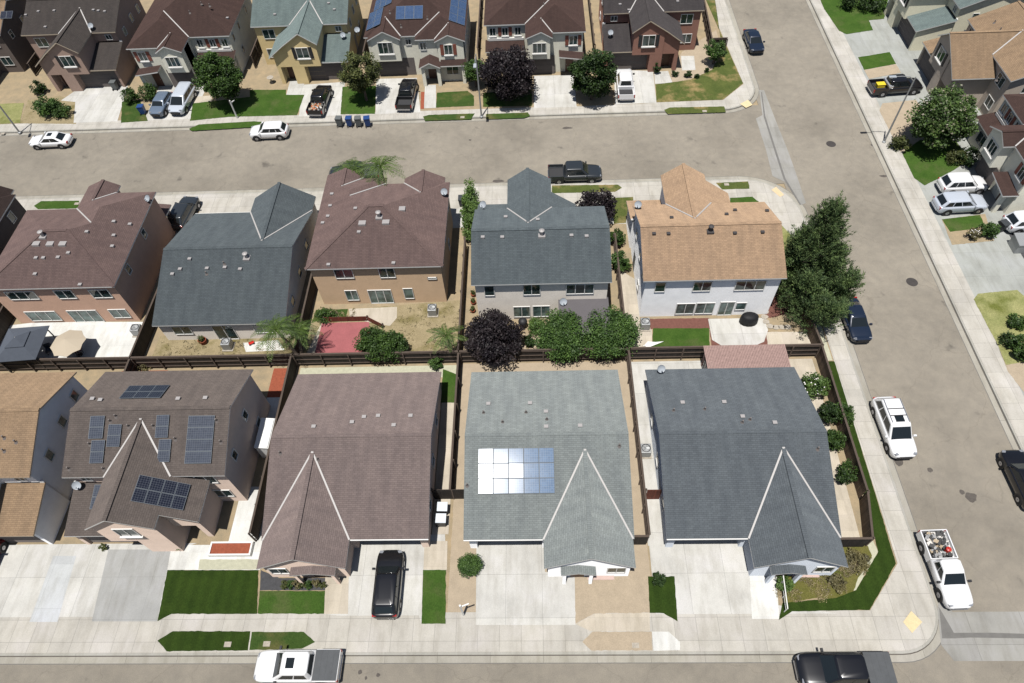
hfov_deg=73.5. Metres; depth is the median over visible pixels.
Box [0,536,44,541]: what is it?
garage door
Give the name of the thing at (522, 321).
kettle grill
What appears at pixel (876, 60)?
lawn
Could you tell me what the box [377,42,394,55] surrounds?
window
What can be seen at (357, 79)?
garden tree
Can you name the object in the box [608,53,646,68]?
garage door
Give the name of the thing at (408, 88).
pickup truck
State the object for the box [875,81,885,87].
plastic bin
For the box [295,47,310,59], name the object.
window
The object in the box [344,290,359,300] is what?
window
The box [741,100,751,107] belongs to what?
tactile paving
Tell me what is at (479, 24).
wooden fence
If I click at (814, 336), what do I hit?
wooden fence
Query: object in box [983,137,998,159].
window
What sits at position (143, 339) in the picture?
wooden fence
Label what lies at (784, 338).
yard
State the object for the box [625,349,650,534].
wooden fence
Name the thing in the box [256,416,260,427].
window
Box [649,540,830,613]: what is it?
driveway
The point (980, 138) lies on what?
window
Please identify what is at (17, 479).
window
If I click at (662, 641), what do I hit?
path
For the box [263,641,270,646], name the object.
utility box lid
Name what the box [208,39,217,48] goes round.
window
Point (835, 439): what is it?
garden shrub
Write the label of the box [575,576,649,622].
yard
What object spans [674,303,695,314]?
window
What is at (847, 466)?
garden shrub
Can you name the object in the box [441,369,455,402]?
lawn
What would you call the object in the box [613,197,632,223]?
lawn
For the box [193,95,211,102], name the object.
path
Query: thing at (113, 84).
wheeled bin
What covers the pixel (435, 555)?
path
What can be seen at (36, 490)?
detached house
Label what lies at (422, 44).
window
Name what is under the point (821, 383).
garden shrub
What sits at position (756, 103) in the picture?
ground
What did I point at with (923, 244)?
gutter
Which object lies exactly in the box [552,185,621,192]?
lawn
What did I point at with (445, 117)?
lawn
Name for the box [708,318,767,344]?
patio
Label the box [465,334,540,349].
yard
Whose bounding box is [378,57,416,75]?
garage door
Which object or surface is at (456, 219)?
driveway
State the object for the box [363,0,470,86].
detached house
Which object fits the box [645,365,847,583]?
detached house
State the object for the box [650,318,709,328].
planting bed
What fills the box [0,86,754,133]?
gutter
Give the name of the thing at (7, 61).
window
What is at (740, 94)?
sidewalk
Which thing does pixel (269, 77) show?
birdbath
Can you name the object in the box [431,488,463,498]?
side gate
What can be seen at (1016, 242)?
storage shed
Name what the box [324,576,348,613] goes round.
path
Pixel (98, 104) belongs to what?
driveway
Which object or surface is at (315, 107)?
scrap pile
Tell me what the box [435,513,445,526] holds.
wheeled bin
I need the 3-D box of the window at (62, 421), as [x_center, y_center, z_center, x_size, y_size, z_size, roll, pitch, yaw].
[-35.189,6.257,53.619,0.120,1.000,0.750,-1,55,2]
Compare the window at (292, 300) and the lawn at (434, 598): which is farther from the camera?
the window at (292, 300)
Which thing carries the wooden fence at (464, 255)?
on the ground at (260, 376)
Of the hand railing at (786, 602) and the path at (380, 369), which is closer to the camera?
the hand railing at (786, 602)
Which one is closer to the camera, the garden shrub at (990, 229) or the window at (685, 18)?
the garden shrub at (990, 229)
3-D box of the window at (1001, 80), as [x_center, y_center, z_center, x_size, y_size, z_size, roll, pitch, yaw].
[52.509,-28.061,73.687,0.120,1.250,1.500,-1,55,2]
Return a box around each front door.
[152,73,164,85]
[287,67,295,77]
[428,69,436,77]
[565,59,572,70]
[570,574,583,576]
[661,54,669,65]
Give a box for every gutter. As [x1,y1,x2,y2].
[0,0,758,135]
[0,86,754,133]
[0,176,940,663]
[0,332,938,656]
[756,90,805,204]
[806,0,1018,449]
[807,4,1012,448]
[809,0,1019,449]
[937,602,1023,660]
[939,608,1023,637]
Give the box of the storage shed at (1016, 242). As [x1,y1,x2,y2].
[1008,233,1023,252]
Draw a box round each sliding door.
[66,310,104,321]
[211,325,239,339]
[367,289,394,303]
[716,301,735,315]
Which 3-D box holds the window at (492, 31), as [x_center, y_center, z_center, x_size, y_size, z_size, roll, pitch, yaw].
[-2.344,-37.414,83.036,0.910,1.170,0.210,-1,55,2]
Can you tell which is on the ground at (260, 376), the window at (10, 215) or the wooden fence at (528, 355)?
the wooden fence at (528, 355)
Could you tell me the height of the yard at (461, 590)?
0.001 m
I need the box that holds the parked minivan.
[167,81,196,114]
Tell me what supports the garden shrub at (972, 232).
on the planting bed at (959, 237)
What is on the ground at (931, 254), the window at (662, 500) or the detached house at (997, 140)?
the detached house at (997, 140)
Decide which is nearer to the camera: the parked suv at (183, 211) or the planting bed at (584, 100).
the parked suv at (183, 211)
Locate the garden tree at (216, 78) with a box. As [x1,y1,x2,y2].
[190,51,243,104]
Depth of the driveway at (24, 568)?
50.80 m
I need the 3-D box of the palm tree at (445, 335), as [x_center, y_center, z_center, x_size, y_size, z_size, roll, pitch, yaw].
[-5.544,0.212,59.572,3.918,3.474,3.452,-1,55,2]
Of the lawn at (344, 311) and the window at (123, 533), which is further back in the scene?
the lawn at (344, 311)
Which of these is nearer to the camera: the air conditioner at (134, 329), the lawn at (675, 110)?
the air conditioner at (134, 329)
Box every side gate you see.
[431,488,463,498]
[646,488,661,498]
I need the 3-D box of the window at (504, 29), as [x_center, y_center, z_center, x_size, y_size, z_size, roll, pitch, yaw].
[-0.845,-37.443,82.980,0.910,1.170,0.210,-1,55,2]
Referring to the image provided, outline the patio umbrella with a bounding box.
[50,330,85,356]
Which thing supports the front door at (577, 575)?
in the detached house at (547, 458)
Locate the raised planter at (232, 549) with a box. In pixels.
[208,541,253,556]
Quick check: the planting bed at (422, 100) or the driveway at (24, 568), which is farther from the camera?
the planting bed at (422, 100)
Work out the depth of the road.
73.17 m
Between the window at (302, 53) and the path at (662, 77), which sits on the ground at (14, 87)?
the path at (662, 77)
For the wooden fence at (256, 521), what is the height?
1.845 m
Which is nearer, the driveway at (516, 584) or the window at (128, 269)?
the driveway at (516, 584)
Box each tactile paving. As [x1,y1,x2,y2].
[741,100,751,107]
[772,187,783,196]
[903,611,921,632]
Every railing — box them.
[323,315,367,321]
[367,315,383,326]
[781,574,787,611]
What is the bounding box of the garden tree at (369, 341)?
[352,324,387,362]
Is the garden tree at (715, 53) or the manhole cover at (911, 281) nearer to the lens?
the manhole cover at (911, 281)
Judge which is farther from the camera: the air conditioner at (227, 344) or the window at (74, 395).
the air conditioner at (227, 344)
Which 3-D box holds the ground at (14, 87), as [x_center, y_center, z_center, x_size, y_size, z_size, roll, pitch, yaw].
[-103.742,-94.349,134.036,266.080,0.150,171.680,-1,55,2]
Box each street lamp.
[0,106,21,133]
[473,54,482,117]
[882,75,915,142]
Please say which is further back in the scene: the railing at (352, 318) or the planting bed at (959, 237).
the planting bed at (959, 237)
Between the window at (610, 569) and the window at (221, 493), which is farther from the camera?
the window at (221, 493)
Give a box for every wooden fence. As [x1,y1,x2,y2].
[0,305,14,343]
[0,357,138,372]
[26,52,40,75]
[123,359,140,371]
[129,287,157,360]
[130,353,297,369]
[248,356,296,541]
[250,38,261,68]
[292,274,316,362]
[292,350,457,366]
[362,39,369,54]
[449,353,461,499]
[457,237,466,352]
[459,347,627,362]
[477,0,482,58]
[588,0,595,53]
[612,233,628,345]
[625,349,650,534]
[629,343,821,360]
[633,534,649,544]
[701,0,712,45]
[711,37,727,50]
[798,298,823,352]
[816,345,869,499]
[841,536,872,546]
[859,491,874,545]
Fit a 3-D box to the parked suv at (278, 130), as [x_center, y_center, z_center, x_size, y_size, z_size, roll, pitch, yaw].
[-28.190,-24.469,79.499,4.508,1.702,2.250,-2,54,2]
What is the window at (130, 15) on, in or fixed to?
in the detached house at (79, 45)
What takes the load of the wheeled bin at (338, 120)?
on the road
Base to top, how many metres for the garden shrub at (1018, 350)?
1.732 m
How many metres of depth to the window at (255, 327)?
61.53 m
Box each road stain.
[761,92,800,204]
[896,460,901,465]
[965,492,976,502]
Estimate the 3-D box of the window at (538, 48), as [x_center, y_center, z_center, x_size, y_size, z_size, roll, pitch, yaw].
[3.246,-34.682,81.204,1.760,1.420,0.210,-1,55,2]
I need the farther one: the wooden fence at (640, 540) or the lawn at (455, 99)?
the lawn at (455, 99)
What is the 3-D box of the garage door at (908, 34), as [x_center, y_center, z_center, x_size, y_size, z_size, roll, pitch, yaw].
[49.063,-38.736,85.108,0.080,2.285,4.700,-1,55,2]
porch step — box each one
[587,576,613,579]
[792,575,819,577]
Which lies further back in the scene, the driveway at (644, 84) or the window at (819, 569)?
the driveway at (644, 84)
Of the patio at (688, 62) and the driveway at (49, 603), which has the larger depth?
the patio at (688, 62)
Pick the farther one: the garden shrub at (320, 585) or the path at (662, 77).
the path at (662, 77)
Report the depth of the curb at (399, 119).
81.21 m
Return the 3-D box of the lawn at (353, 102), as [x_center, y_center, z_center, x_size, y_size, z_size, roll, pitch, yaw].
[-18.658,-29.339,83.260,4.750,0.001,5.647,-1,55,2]
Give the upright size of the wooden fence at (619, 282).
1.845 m
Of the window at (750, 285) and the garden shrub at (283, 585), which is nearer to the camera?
the garden shrub at (283, 585)
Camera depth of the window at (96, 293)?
61.32 m
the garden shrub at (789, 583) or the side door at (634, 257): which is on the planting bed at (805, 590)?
the garden shrub at (789, 583)
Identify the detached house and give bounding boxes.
[0,0,34,75]
[0,179,175,322]
[0,186,25,307]
[0,372,87,543]
[21,0,145,91]
[61,369,269,550]
[126,0,256,88]
[152,182,317,339]
[250,0,363,83]
[256,372,441,583]
[304,168,452,303]
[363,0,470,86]
[463,370,635,583]
[471,168,611,333]
[484,0,585,73]
[599,0,704,71]
[626,163,786,316]
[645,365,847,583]
[884,0,1023,50]
[916,1,1023,114]
[968,94,1023,213]
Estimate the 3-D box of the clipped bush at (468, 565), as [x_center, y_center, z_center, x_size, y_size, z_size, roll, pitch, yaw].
[-3.005,16.141,49.357,1.999,1.405,1.868,-1,55,2]
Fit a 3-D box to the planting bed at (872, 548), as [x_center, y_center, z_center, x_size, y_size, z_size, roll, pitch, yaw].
[24.948,15.959,48.778,2.750,0.001,3.610,-1,55,2]
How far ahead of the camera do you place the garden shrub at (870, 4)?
88.84 m
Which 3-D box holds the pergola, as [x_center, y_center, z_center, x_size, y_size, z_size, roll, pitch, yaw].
[19.392,1.983,57.505,6.707,2.500,2.400,-1,55,2]
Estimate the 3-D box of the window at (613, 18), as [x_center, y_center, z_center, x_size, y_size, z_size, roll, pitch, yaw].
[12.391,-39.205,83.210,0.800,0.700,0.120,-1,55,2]
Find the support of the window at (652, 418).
in the detached house at (742, 457)
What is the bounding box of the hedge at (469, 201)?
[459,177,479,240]
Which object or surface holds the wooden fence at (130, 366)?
on the ground at (260, 376)
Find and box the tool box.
[883,77,893,87]
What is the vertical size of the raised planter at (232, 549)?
0.360 m
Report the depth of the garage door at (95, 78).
86.12 m
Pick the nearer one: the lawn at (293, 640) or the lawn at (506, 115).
the lawn at (293, 640)
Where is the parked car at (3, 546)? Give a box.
[0,539,7,553]
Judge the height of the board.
0.159 m
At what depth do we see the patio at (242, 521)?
52.57 m
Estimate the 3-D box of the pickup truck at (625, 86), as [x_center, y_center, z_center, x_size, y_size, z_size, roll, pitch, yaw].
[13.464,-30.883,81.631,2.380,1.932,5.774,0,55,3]
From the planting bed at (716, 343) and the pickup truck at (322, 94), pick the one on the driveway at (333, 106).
the pickup truck at (322, 94)
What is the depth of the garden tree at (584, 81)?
77.32 m
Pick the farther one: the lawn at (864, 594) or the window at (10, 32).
the window at (10, 32)
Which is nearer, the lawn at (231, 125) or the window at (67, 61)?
the lawn at (231, 125)
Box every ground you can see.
[0,0,742,131]
[0,224,925,652]
[752,99,785,188]
[817,12,1022,447]
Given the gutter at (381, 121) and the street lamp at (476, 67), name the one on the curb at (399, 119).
the street lamp at (476, 67)
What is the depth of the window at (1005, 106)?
70.81 m
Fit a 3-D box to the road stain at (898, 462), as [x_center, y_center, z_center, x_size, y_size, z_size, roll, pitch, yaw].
[30.079,9.450,53.320,0.500,0.001,0.526,-30,59,-18]
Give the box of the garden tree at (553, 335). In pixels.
[530,308,592,363]
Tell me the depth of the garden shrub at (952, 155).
71.90 m
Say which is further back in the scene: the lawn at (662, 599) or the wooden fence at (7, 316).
the wooden fence at (7, 316)
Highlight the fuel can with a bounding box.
[944,546,951,552]
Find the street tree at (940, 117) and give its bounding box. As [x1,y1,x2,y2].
[904,82,979,150]
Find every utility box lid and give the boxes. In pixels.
[224,642,231,646]
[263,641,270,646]
[632,643,638,647]
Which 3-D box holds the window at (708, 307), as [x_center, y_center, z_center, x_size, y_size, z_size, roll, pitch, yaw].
[17.241,-2.989,61.354,1.650,1.580,0.120,-1,55,2]
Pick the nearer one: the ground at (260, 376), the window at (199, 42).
the ground at (260, 376)
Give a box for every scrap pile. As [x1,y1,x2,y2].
[308,103,322,109]
[924,530,952,557]
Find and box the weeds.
[161,306,534,355]
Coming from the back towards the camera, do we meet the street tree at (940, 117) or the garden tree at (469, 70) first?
the garden tree at (469, 70)
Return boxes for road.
[0,0,1023,682]
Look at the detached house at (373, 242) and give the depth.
62.02 m
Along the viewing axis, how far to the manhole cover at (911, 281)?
63.62 m
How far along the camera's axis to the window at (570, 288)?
59.26 m
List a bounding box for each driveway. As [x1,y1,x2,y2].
[0,543,194,616]
[29,556,75,621]
[61,86,127,122]
[92,549,170,620]
[146,85,203,119]
[175,205,625,234]
[299,82,344,115]
[329,534,444,622]
[376,78,419,113]
[476,541,574,624]
[534,75,576,107]
[614,70,655,104]
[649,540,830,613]
[843,0,1023,395]
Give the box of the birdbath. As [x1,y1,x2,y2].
[267,75,273,83]
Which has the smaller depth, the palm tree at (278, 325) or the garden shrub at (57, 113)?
the palm tree at (278, 325)
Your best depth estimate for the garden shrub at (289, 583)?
49.37 m
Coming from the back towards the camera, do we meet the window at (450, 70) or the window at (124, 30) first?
the window at (124, 30)
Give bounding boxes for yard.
[0,103,23,123]
[20,96,75,123]
[152,336,295,355]
[303,300,462,352]
[447,361,650,611]
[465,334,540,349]
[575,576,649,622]
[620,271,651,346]
[671,30,717,81]
[766,332,810,343]
[782,226,790,247]
[815,323,831,359]
[864,64,900,78]
[879,100,923,151]
[1000,352,1023,391]
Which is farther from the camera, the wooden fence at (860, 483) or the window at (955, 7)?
the window at (955, 7)
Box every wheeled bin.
[108,80,118,90]
[136,104,145,115]
[334,115,342,127]
[345,115,352,127]
[354,115,361,127]
[363,115,370,127]
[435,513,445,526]
[437,502,447,514]
[458,195,462,206]
[998,219,1010,231]
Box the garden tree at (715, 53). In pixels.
[703,38,727,64]
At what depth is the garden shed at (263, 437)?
54.90 m
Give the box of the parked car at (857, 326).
[842,297,872,342]
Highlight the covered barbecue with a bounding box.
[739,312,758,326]
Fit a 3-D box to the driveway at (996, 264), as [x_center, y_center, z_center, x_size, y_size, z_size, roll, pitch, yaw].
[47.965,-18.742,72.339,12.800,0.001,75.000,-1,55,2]
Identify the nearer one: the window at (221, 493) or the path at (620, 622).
the path at (620, 622)
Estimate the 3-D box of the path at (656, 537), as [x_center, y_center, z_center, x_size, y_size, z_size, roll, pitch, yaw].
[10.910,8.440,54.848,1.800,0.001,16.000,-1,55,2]
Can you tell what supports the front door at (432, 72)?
in the detached house at (428, 38)
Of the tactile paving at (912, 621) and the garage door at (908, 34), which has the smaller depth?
the tactile paving at (912, 621)
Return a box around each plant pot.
[197,335,206,344]
[469,305,474,312]
[470,289,475,296]
[470,298,475,304]
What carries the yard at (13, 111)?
on the ground at (14, 87)
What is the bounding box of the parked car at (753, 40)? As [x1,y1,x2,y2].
[742,28,764,53]
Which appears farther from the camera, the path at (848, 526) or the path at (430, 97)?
the path at (430, 97)
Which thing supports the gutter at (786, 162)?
on the road
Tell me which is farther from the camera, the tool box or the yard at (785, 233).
the tool box
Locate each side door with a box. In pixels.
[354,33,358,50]
[632,249,635,270]
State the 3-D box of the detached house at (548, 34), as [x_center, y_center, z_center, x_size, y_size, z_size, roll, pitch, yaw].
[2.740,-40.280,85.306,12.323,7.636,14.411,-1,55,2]
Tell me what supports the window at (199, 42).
in the detached house at (170, 41)
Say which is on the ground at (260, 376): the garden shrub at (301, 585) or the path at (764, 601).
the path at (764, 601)
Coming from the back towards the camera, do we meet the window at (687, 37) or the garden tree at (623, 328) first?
the window at (687, 37)
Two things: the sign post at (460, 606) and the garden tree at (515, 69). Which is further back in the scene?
the garden tree at (515, 69)
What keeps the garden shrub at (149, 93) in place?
on the ground at (14, 87)
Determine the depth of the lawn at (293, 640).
47.47 m
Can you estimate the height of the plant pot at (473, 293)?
0.757 m
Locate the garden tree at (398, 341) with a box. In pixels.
[375,329,408,362]
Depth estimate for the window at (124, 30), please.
87.10 m
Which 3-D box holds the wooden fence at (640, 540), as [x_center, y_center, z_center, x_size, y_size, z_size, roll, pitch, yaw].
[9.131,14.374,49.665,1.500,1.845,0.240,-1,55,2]
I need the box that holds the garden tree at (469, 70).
[461,58,484,87]
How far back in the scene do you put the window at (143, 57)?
83.49 m
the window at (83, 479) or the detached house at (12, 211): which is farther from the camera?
the detached house at (12, 211)
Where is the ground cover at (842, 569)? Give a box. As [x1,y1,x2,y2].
[773,553,865,602]
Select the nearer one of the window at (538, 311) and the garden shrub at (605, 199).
the window at (538, 311)
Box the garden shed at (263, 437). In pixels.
[254,418,274,457]
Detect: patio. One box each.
[0,322,142,357]
[229,487,262,553]
[243,340,283,351]
[266,397,279,417]
[267,368,286,397]
[307,324,321,352]
[315,322,369,352]
[349,307,396,325]
[631,360,816,374]
[681,56,694,69]
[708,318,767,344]
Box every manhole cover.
[826,141,835,146]
[906,278,917,285]
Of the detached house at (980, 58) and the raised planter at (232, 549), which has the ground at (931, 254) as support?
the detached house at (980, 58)
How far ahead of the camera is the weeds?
62.58 m
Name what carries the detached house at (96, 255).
on the ground at (260, 376)
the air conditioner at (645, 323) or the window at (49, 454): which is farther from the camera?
the air conditioner at (645, 323)
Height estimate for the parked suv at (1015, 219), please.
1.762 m
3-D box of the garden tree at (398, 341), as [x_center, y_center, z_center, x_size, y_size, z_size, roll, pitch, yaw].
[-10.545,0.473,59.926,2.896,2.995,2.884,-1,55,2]
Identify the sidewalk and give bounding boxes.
[0,0,752,130]
[0,180,935,652]
[812,0,1023,449]
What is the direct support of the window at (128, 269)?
in the detached house at (96, 255)
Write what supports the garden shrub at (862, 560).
on the planting bed at (872, 548)
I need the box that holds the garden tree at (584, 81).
[567,48,617,99]
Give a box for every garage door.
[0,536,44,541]
[79,71,121,87]
[86,537,138,541]
[166,69,197,86]
[308,63,345,79]
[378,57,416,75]
[530,55,554,73]
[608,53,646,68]
[897,17,915,47]
[919,50,934,81]
[975,157,999,189]
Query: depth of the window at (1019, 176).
65.55 m
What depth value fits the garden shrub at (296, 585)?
49.24 m
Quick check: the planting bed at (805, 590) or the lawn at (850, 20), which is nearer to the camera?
the planting bed at (805, 590)
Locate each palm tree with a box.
[250,313,306,365]
[278,317,323,352]
[332,157,385,177]
[356,155,404,185]
[427,323,467,354]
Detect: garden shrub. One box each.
[29,80,46,94]
[30,94,61,117]
[51,103,71,118]
[98,543,107,551]
[120,87,139,102]
[136,363,151,370]
[137,82,157,100]
[280,580,287,589]
[286,580,293,589]
[291,580,298,588]
[298,581,305,588]
[305,580,311,589]
[311,579,318,587]
[312,306,336,323]
[317,581,326,588]
[427,357,443,369]
[522,334,535,346]
[527,316,543,335]
[574,188,617,220]
[610,228,625,245]
[611,250,631,271]
[653,62,661,72]
[672,70,679,76]
[684,70,692,76]
[775,574,794,592]
[802,372,831,399]
[818,400,840,423]
[827,428,846,450]
[827,573,847,594]
[830,401,855,425]
[835,469,852,484]
[837,458,857,481]
[838,0,866,9]
[845,547,871,574]
[859,0,887,12]
[887,135,912,151]
[946,149,968,164]
[954,145,982,167]
[966,228,981,240]
[978,221,1000,237]
[999,330,1016,347]
[1007,312,1023,330]
[1008,333,1023,361]
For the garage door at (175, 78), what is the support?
in the detached house at (170, 41)
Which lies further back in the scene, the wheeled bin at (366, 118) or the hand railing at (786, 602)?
the wheeled bin at (366, 118)
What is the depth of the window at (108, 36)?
85.47 m
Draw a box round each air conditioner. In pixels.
[129,324,141,337]
[220,338,235,351]
[427,304,438,317]
[638,318,650,331]
[641,444,651,458]
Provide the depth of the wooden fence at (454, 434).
55.29 m
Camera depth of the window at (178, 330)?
61.85 m
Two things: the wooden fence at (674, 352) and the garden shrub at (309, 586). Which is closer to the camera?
the garden shrub at (309, 586)
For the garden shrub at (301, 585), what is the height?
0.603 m
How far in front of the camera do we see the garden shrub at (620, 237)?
66.78 m
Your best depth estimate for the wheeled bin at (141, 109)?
82.80 m
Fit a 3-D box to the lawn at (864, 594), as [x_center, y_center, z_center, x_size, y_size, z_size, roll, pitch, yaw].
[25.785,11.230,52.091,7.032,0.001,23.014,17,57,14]
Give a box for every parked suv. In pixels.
[148,91,172,116]
[167,196,200,230]
[249,121,289,141]
[371,550,404,619]
[870,396,916,459]
[931,191,988,215]
[936,172,988,194]
[996,449,1023,508]
[1001,210,1023,234]
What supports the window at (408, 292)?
in the detached house at (373, 242)
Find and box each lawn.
[34,201,78,208]
[121,100,147,122]
[158,570,257,620]
[158,631,249,651]
[190,90,303,120]
[190,121,260,130]
[249,632,313,649]
[258,591,324,613]
[313,309,347,320]
[341,86,375,113]
[421,570,445,623]
[423,113,474,120]
[436,91,473,107]
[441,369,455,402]
[483,90,531,106]
[486,112,529,118]
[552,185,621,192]
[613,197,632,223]
[648,576,677,620]
[652,328,709,346]
[656,0,742,101]
[665,106,725,113]
[717,181,749,188]
[730,197,758,202]
[779,361,895,619]
[821,0,887,33]
[858,52,895,69]
[902,140,961,184]
[942,215,982,231]
[974,290,1023,364]
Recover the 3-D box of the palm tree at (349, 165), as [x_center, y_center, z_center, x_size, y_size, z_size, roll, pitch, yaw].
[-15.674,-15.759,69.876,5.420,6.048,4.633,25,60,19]
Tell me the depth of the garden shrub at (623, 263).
64.85 m
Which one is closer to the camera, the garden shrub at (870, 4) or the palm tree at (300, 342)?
the palm tree at (300, 342)
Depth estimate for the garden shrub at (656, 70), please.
83.31 m
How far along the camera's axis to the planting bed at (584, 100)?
81.31 m
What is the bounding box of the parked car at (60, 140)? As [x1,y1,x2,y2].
[29,131,73,149]
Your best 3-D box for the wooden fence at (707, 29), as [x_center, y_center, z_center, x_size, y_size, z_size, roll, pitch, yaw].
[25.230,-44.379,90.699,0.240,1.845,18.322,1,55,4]
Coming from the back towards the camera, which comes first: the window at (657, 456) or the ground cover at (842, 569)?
the window at (657, 456)
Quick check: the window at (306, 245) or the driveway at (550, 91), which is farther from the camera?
the driveway at (550, 91)
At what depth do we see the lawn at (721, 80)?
82.14 m
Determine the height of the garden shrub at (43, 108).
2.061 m
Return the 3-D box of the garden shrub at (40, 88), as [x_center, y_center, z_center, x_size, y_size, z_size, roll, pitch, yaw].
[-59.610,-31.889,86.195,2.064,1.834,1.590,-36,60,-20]
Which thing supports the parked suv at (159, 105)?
on the driveway at (200, 92)
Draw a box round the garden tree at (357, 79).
[337,50,381,100]
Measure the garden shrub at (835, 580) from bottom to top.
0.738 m
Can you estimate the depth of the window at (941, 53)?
76.90 m
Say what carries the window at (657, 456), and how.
in the detached house at (742, 457)
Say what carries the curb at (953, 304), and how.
on the ground at (931, 254)
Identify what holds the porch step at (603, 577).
on the yard at (623, 594)
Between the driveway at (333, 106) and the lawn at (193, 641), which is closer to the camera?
the lawn at (193, 641)
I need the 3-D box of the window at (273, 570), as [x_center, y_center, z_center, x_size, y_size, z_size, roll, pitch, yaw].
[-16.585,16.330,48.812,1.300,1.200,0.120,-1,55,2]
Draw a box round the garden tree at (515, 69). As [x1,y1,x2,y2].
[475,44,536,102]
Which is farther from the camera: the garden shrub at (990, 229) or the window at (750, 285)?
the garden shrub at (990, 229)
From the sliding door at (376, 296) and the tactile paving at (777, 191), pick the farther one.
the tactile paving at (777, 191)
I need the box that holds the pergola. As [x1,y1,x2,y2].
[701,344,790,368]
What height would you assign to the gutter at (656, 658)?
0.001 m
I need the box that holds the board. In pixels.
[643,341,663,346]
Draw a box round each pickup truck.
[254,646,343,682]
[306,85,332,115]
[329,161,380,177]
[395,79,417,110]
[548,160,601,183]
[615,68,634,100]
[793,648,897,682]
[867,74,923,97]
[916,529,972,610]
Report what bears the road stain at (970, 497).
on the road
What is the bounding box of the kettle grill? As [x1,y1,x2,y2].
[518,317,526,325]
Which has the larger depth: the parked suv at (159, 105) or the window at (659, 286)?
the parked suv at (159, 105)
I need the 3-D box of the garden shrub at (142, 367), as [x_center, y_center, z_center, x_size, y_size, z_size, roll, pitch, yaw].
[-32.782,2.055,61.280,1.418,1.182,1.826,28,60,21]
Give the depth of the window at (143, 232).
65.39 m
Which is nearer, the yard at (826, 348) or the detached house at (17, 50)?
the yard at (826, 348)
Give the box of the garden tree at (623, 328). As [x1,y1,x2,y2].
[584,304,643,359]
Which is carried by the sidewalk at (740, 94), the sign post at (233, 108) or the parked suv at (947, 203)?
the sign post at (233, 108)
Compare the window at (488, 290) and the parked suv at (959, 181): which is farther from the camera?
the parked suv at (959, 181)
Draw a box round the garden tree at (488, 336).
[461,308,525,367]
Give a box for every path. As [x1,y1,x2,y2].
[168,545,259,569]
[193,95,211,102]
[286,81,304,94]
[299,365,455,376]
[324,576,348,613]
[423,541,446,569]
[424,85,435,107]
[432,403,453,533]
[576,613,649,630]
[631,363,664,545]
[652,632,679,650]
[654,71,671,83]
[750,576,778,618]
[789,359,859,536]
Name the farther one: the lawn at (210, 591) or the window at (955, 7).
the window at (955, 7)
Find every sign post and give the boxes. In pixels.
[229,100,237,118]
[459,603,468,615]
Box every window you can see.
[0,57,14,65]
[3,291,39,299]
[6,210,16,223]
[8,29,14,38]
[13,478,28,480]
[24,311,62,320]
[33,37,49,46]
[44,448,55,462]
[52,290,77,298]
[56,414,67,428]
[58,56,77,67]
[69,389,79,402]
[80,478,93,480]
[87,289,113,297]
[104,34,112,39]
[107,309,131,317]
[111,528,143,537]
[122,26,127,35]
[124,263,132,275]
[128,12,133,22]
[135,3,140,13]
[136,52,149,62]
[140,227,147,239]
[164,57,182,68]
[170,326,193,334]
[193,476,218,482]
[196,39,205,48]
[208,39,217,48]
[212,490,234,496]
[220,38,229,47]
[231,448,238,461]
[242,408,248,421]
[251,324,272,332]
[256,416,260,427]
[261,29,275,38]
[267,568,289,573]
[290,294,295,307]
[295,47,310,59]
[297,265,302,278]
[304,239,308,251]
[333,269,354,278]
[335,26,341,31]
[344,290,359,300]
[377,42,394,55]
[378,268,395,277]
[402,288,414,298]
[405,39,411,44]
[419,42,426,50]
[432,453,434,468]
[435,413,437,428]
[444,44,453,56]
[446,67,458,74]
[484,286,494,295]
[489,28,496,37]
[501,27,508,36]
[513,306,529,316]
[514,27,521,36]
[523,285,539,294]
[532,43,546,54]
[533,305,549,316]
[566,284,593,294]
[568,35,577,46]
[606,567,626,572]
[611,16,617,21]
[641,35,655,47]
[650,412,653,427]
[654,282,666,291]
[655,452,658,467]
[661,496,663,511]
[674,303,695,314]
[680,14,693,23]
[680,34,691,42]
[692,281,712,291]
[694,302,715,313]
[733,280,766,290]
[734,302,746,309]
[812,566,836,572]
[899,0,906,6]
[934,45,946,65]
[952,5,957,13]
[974,130,986,147]
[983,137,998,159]
[984,94,994,110]
[994,71,1006,89]
[998,102,1008,116]
[1004,111,1014,124]
[1014,165,1023,183]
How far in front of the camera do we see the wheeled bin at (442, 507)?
51.52 m
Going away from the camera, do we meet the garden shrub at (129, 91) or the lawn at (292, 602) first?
the lawn at (292, 602)
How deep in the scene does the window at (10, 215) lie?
67.57 m
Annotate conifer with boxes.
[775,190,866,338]
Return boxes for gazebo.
[0,325,55,372]
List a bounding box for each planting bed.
[198,559,257,569]
[260,570,324,590]
[421,92,424,108]
[577,90,613,105]
[583,631,651,650]
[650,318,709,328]
[710,331,767,344]
[765,286,795,317]
[782,545,871,602]
[854,541,877,590]
[942,214,993,244]
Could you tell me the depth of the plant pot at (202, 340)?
62.24 m
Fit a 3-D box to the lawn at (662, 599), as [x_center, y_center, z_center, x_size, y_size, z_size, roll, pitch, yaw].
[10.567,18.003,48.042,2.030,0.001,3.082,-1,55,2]
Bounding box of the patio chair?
[42,343,51,354]
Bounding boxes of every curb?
[0,0,754,132]
[0,179,937,655]
[810,0,1023,450]
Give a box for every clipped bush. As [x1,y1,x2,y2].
[457,552,483,577]
[652,571,665,587]
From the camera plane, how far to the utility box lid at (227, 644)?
47.42 m
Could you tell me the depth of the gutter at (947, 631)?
45.97 m

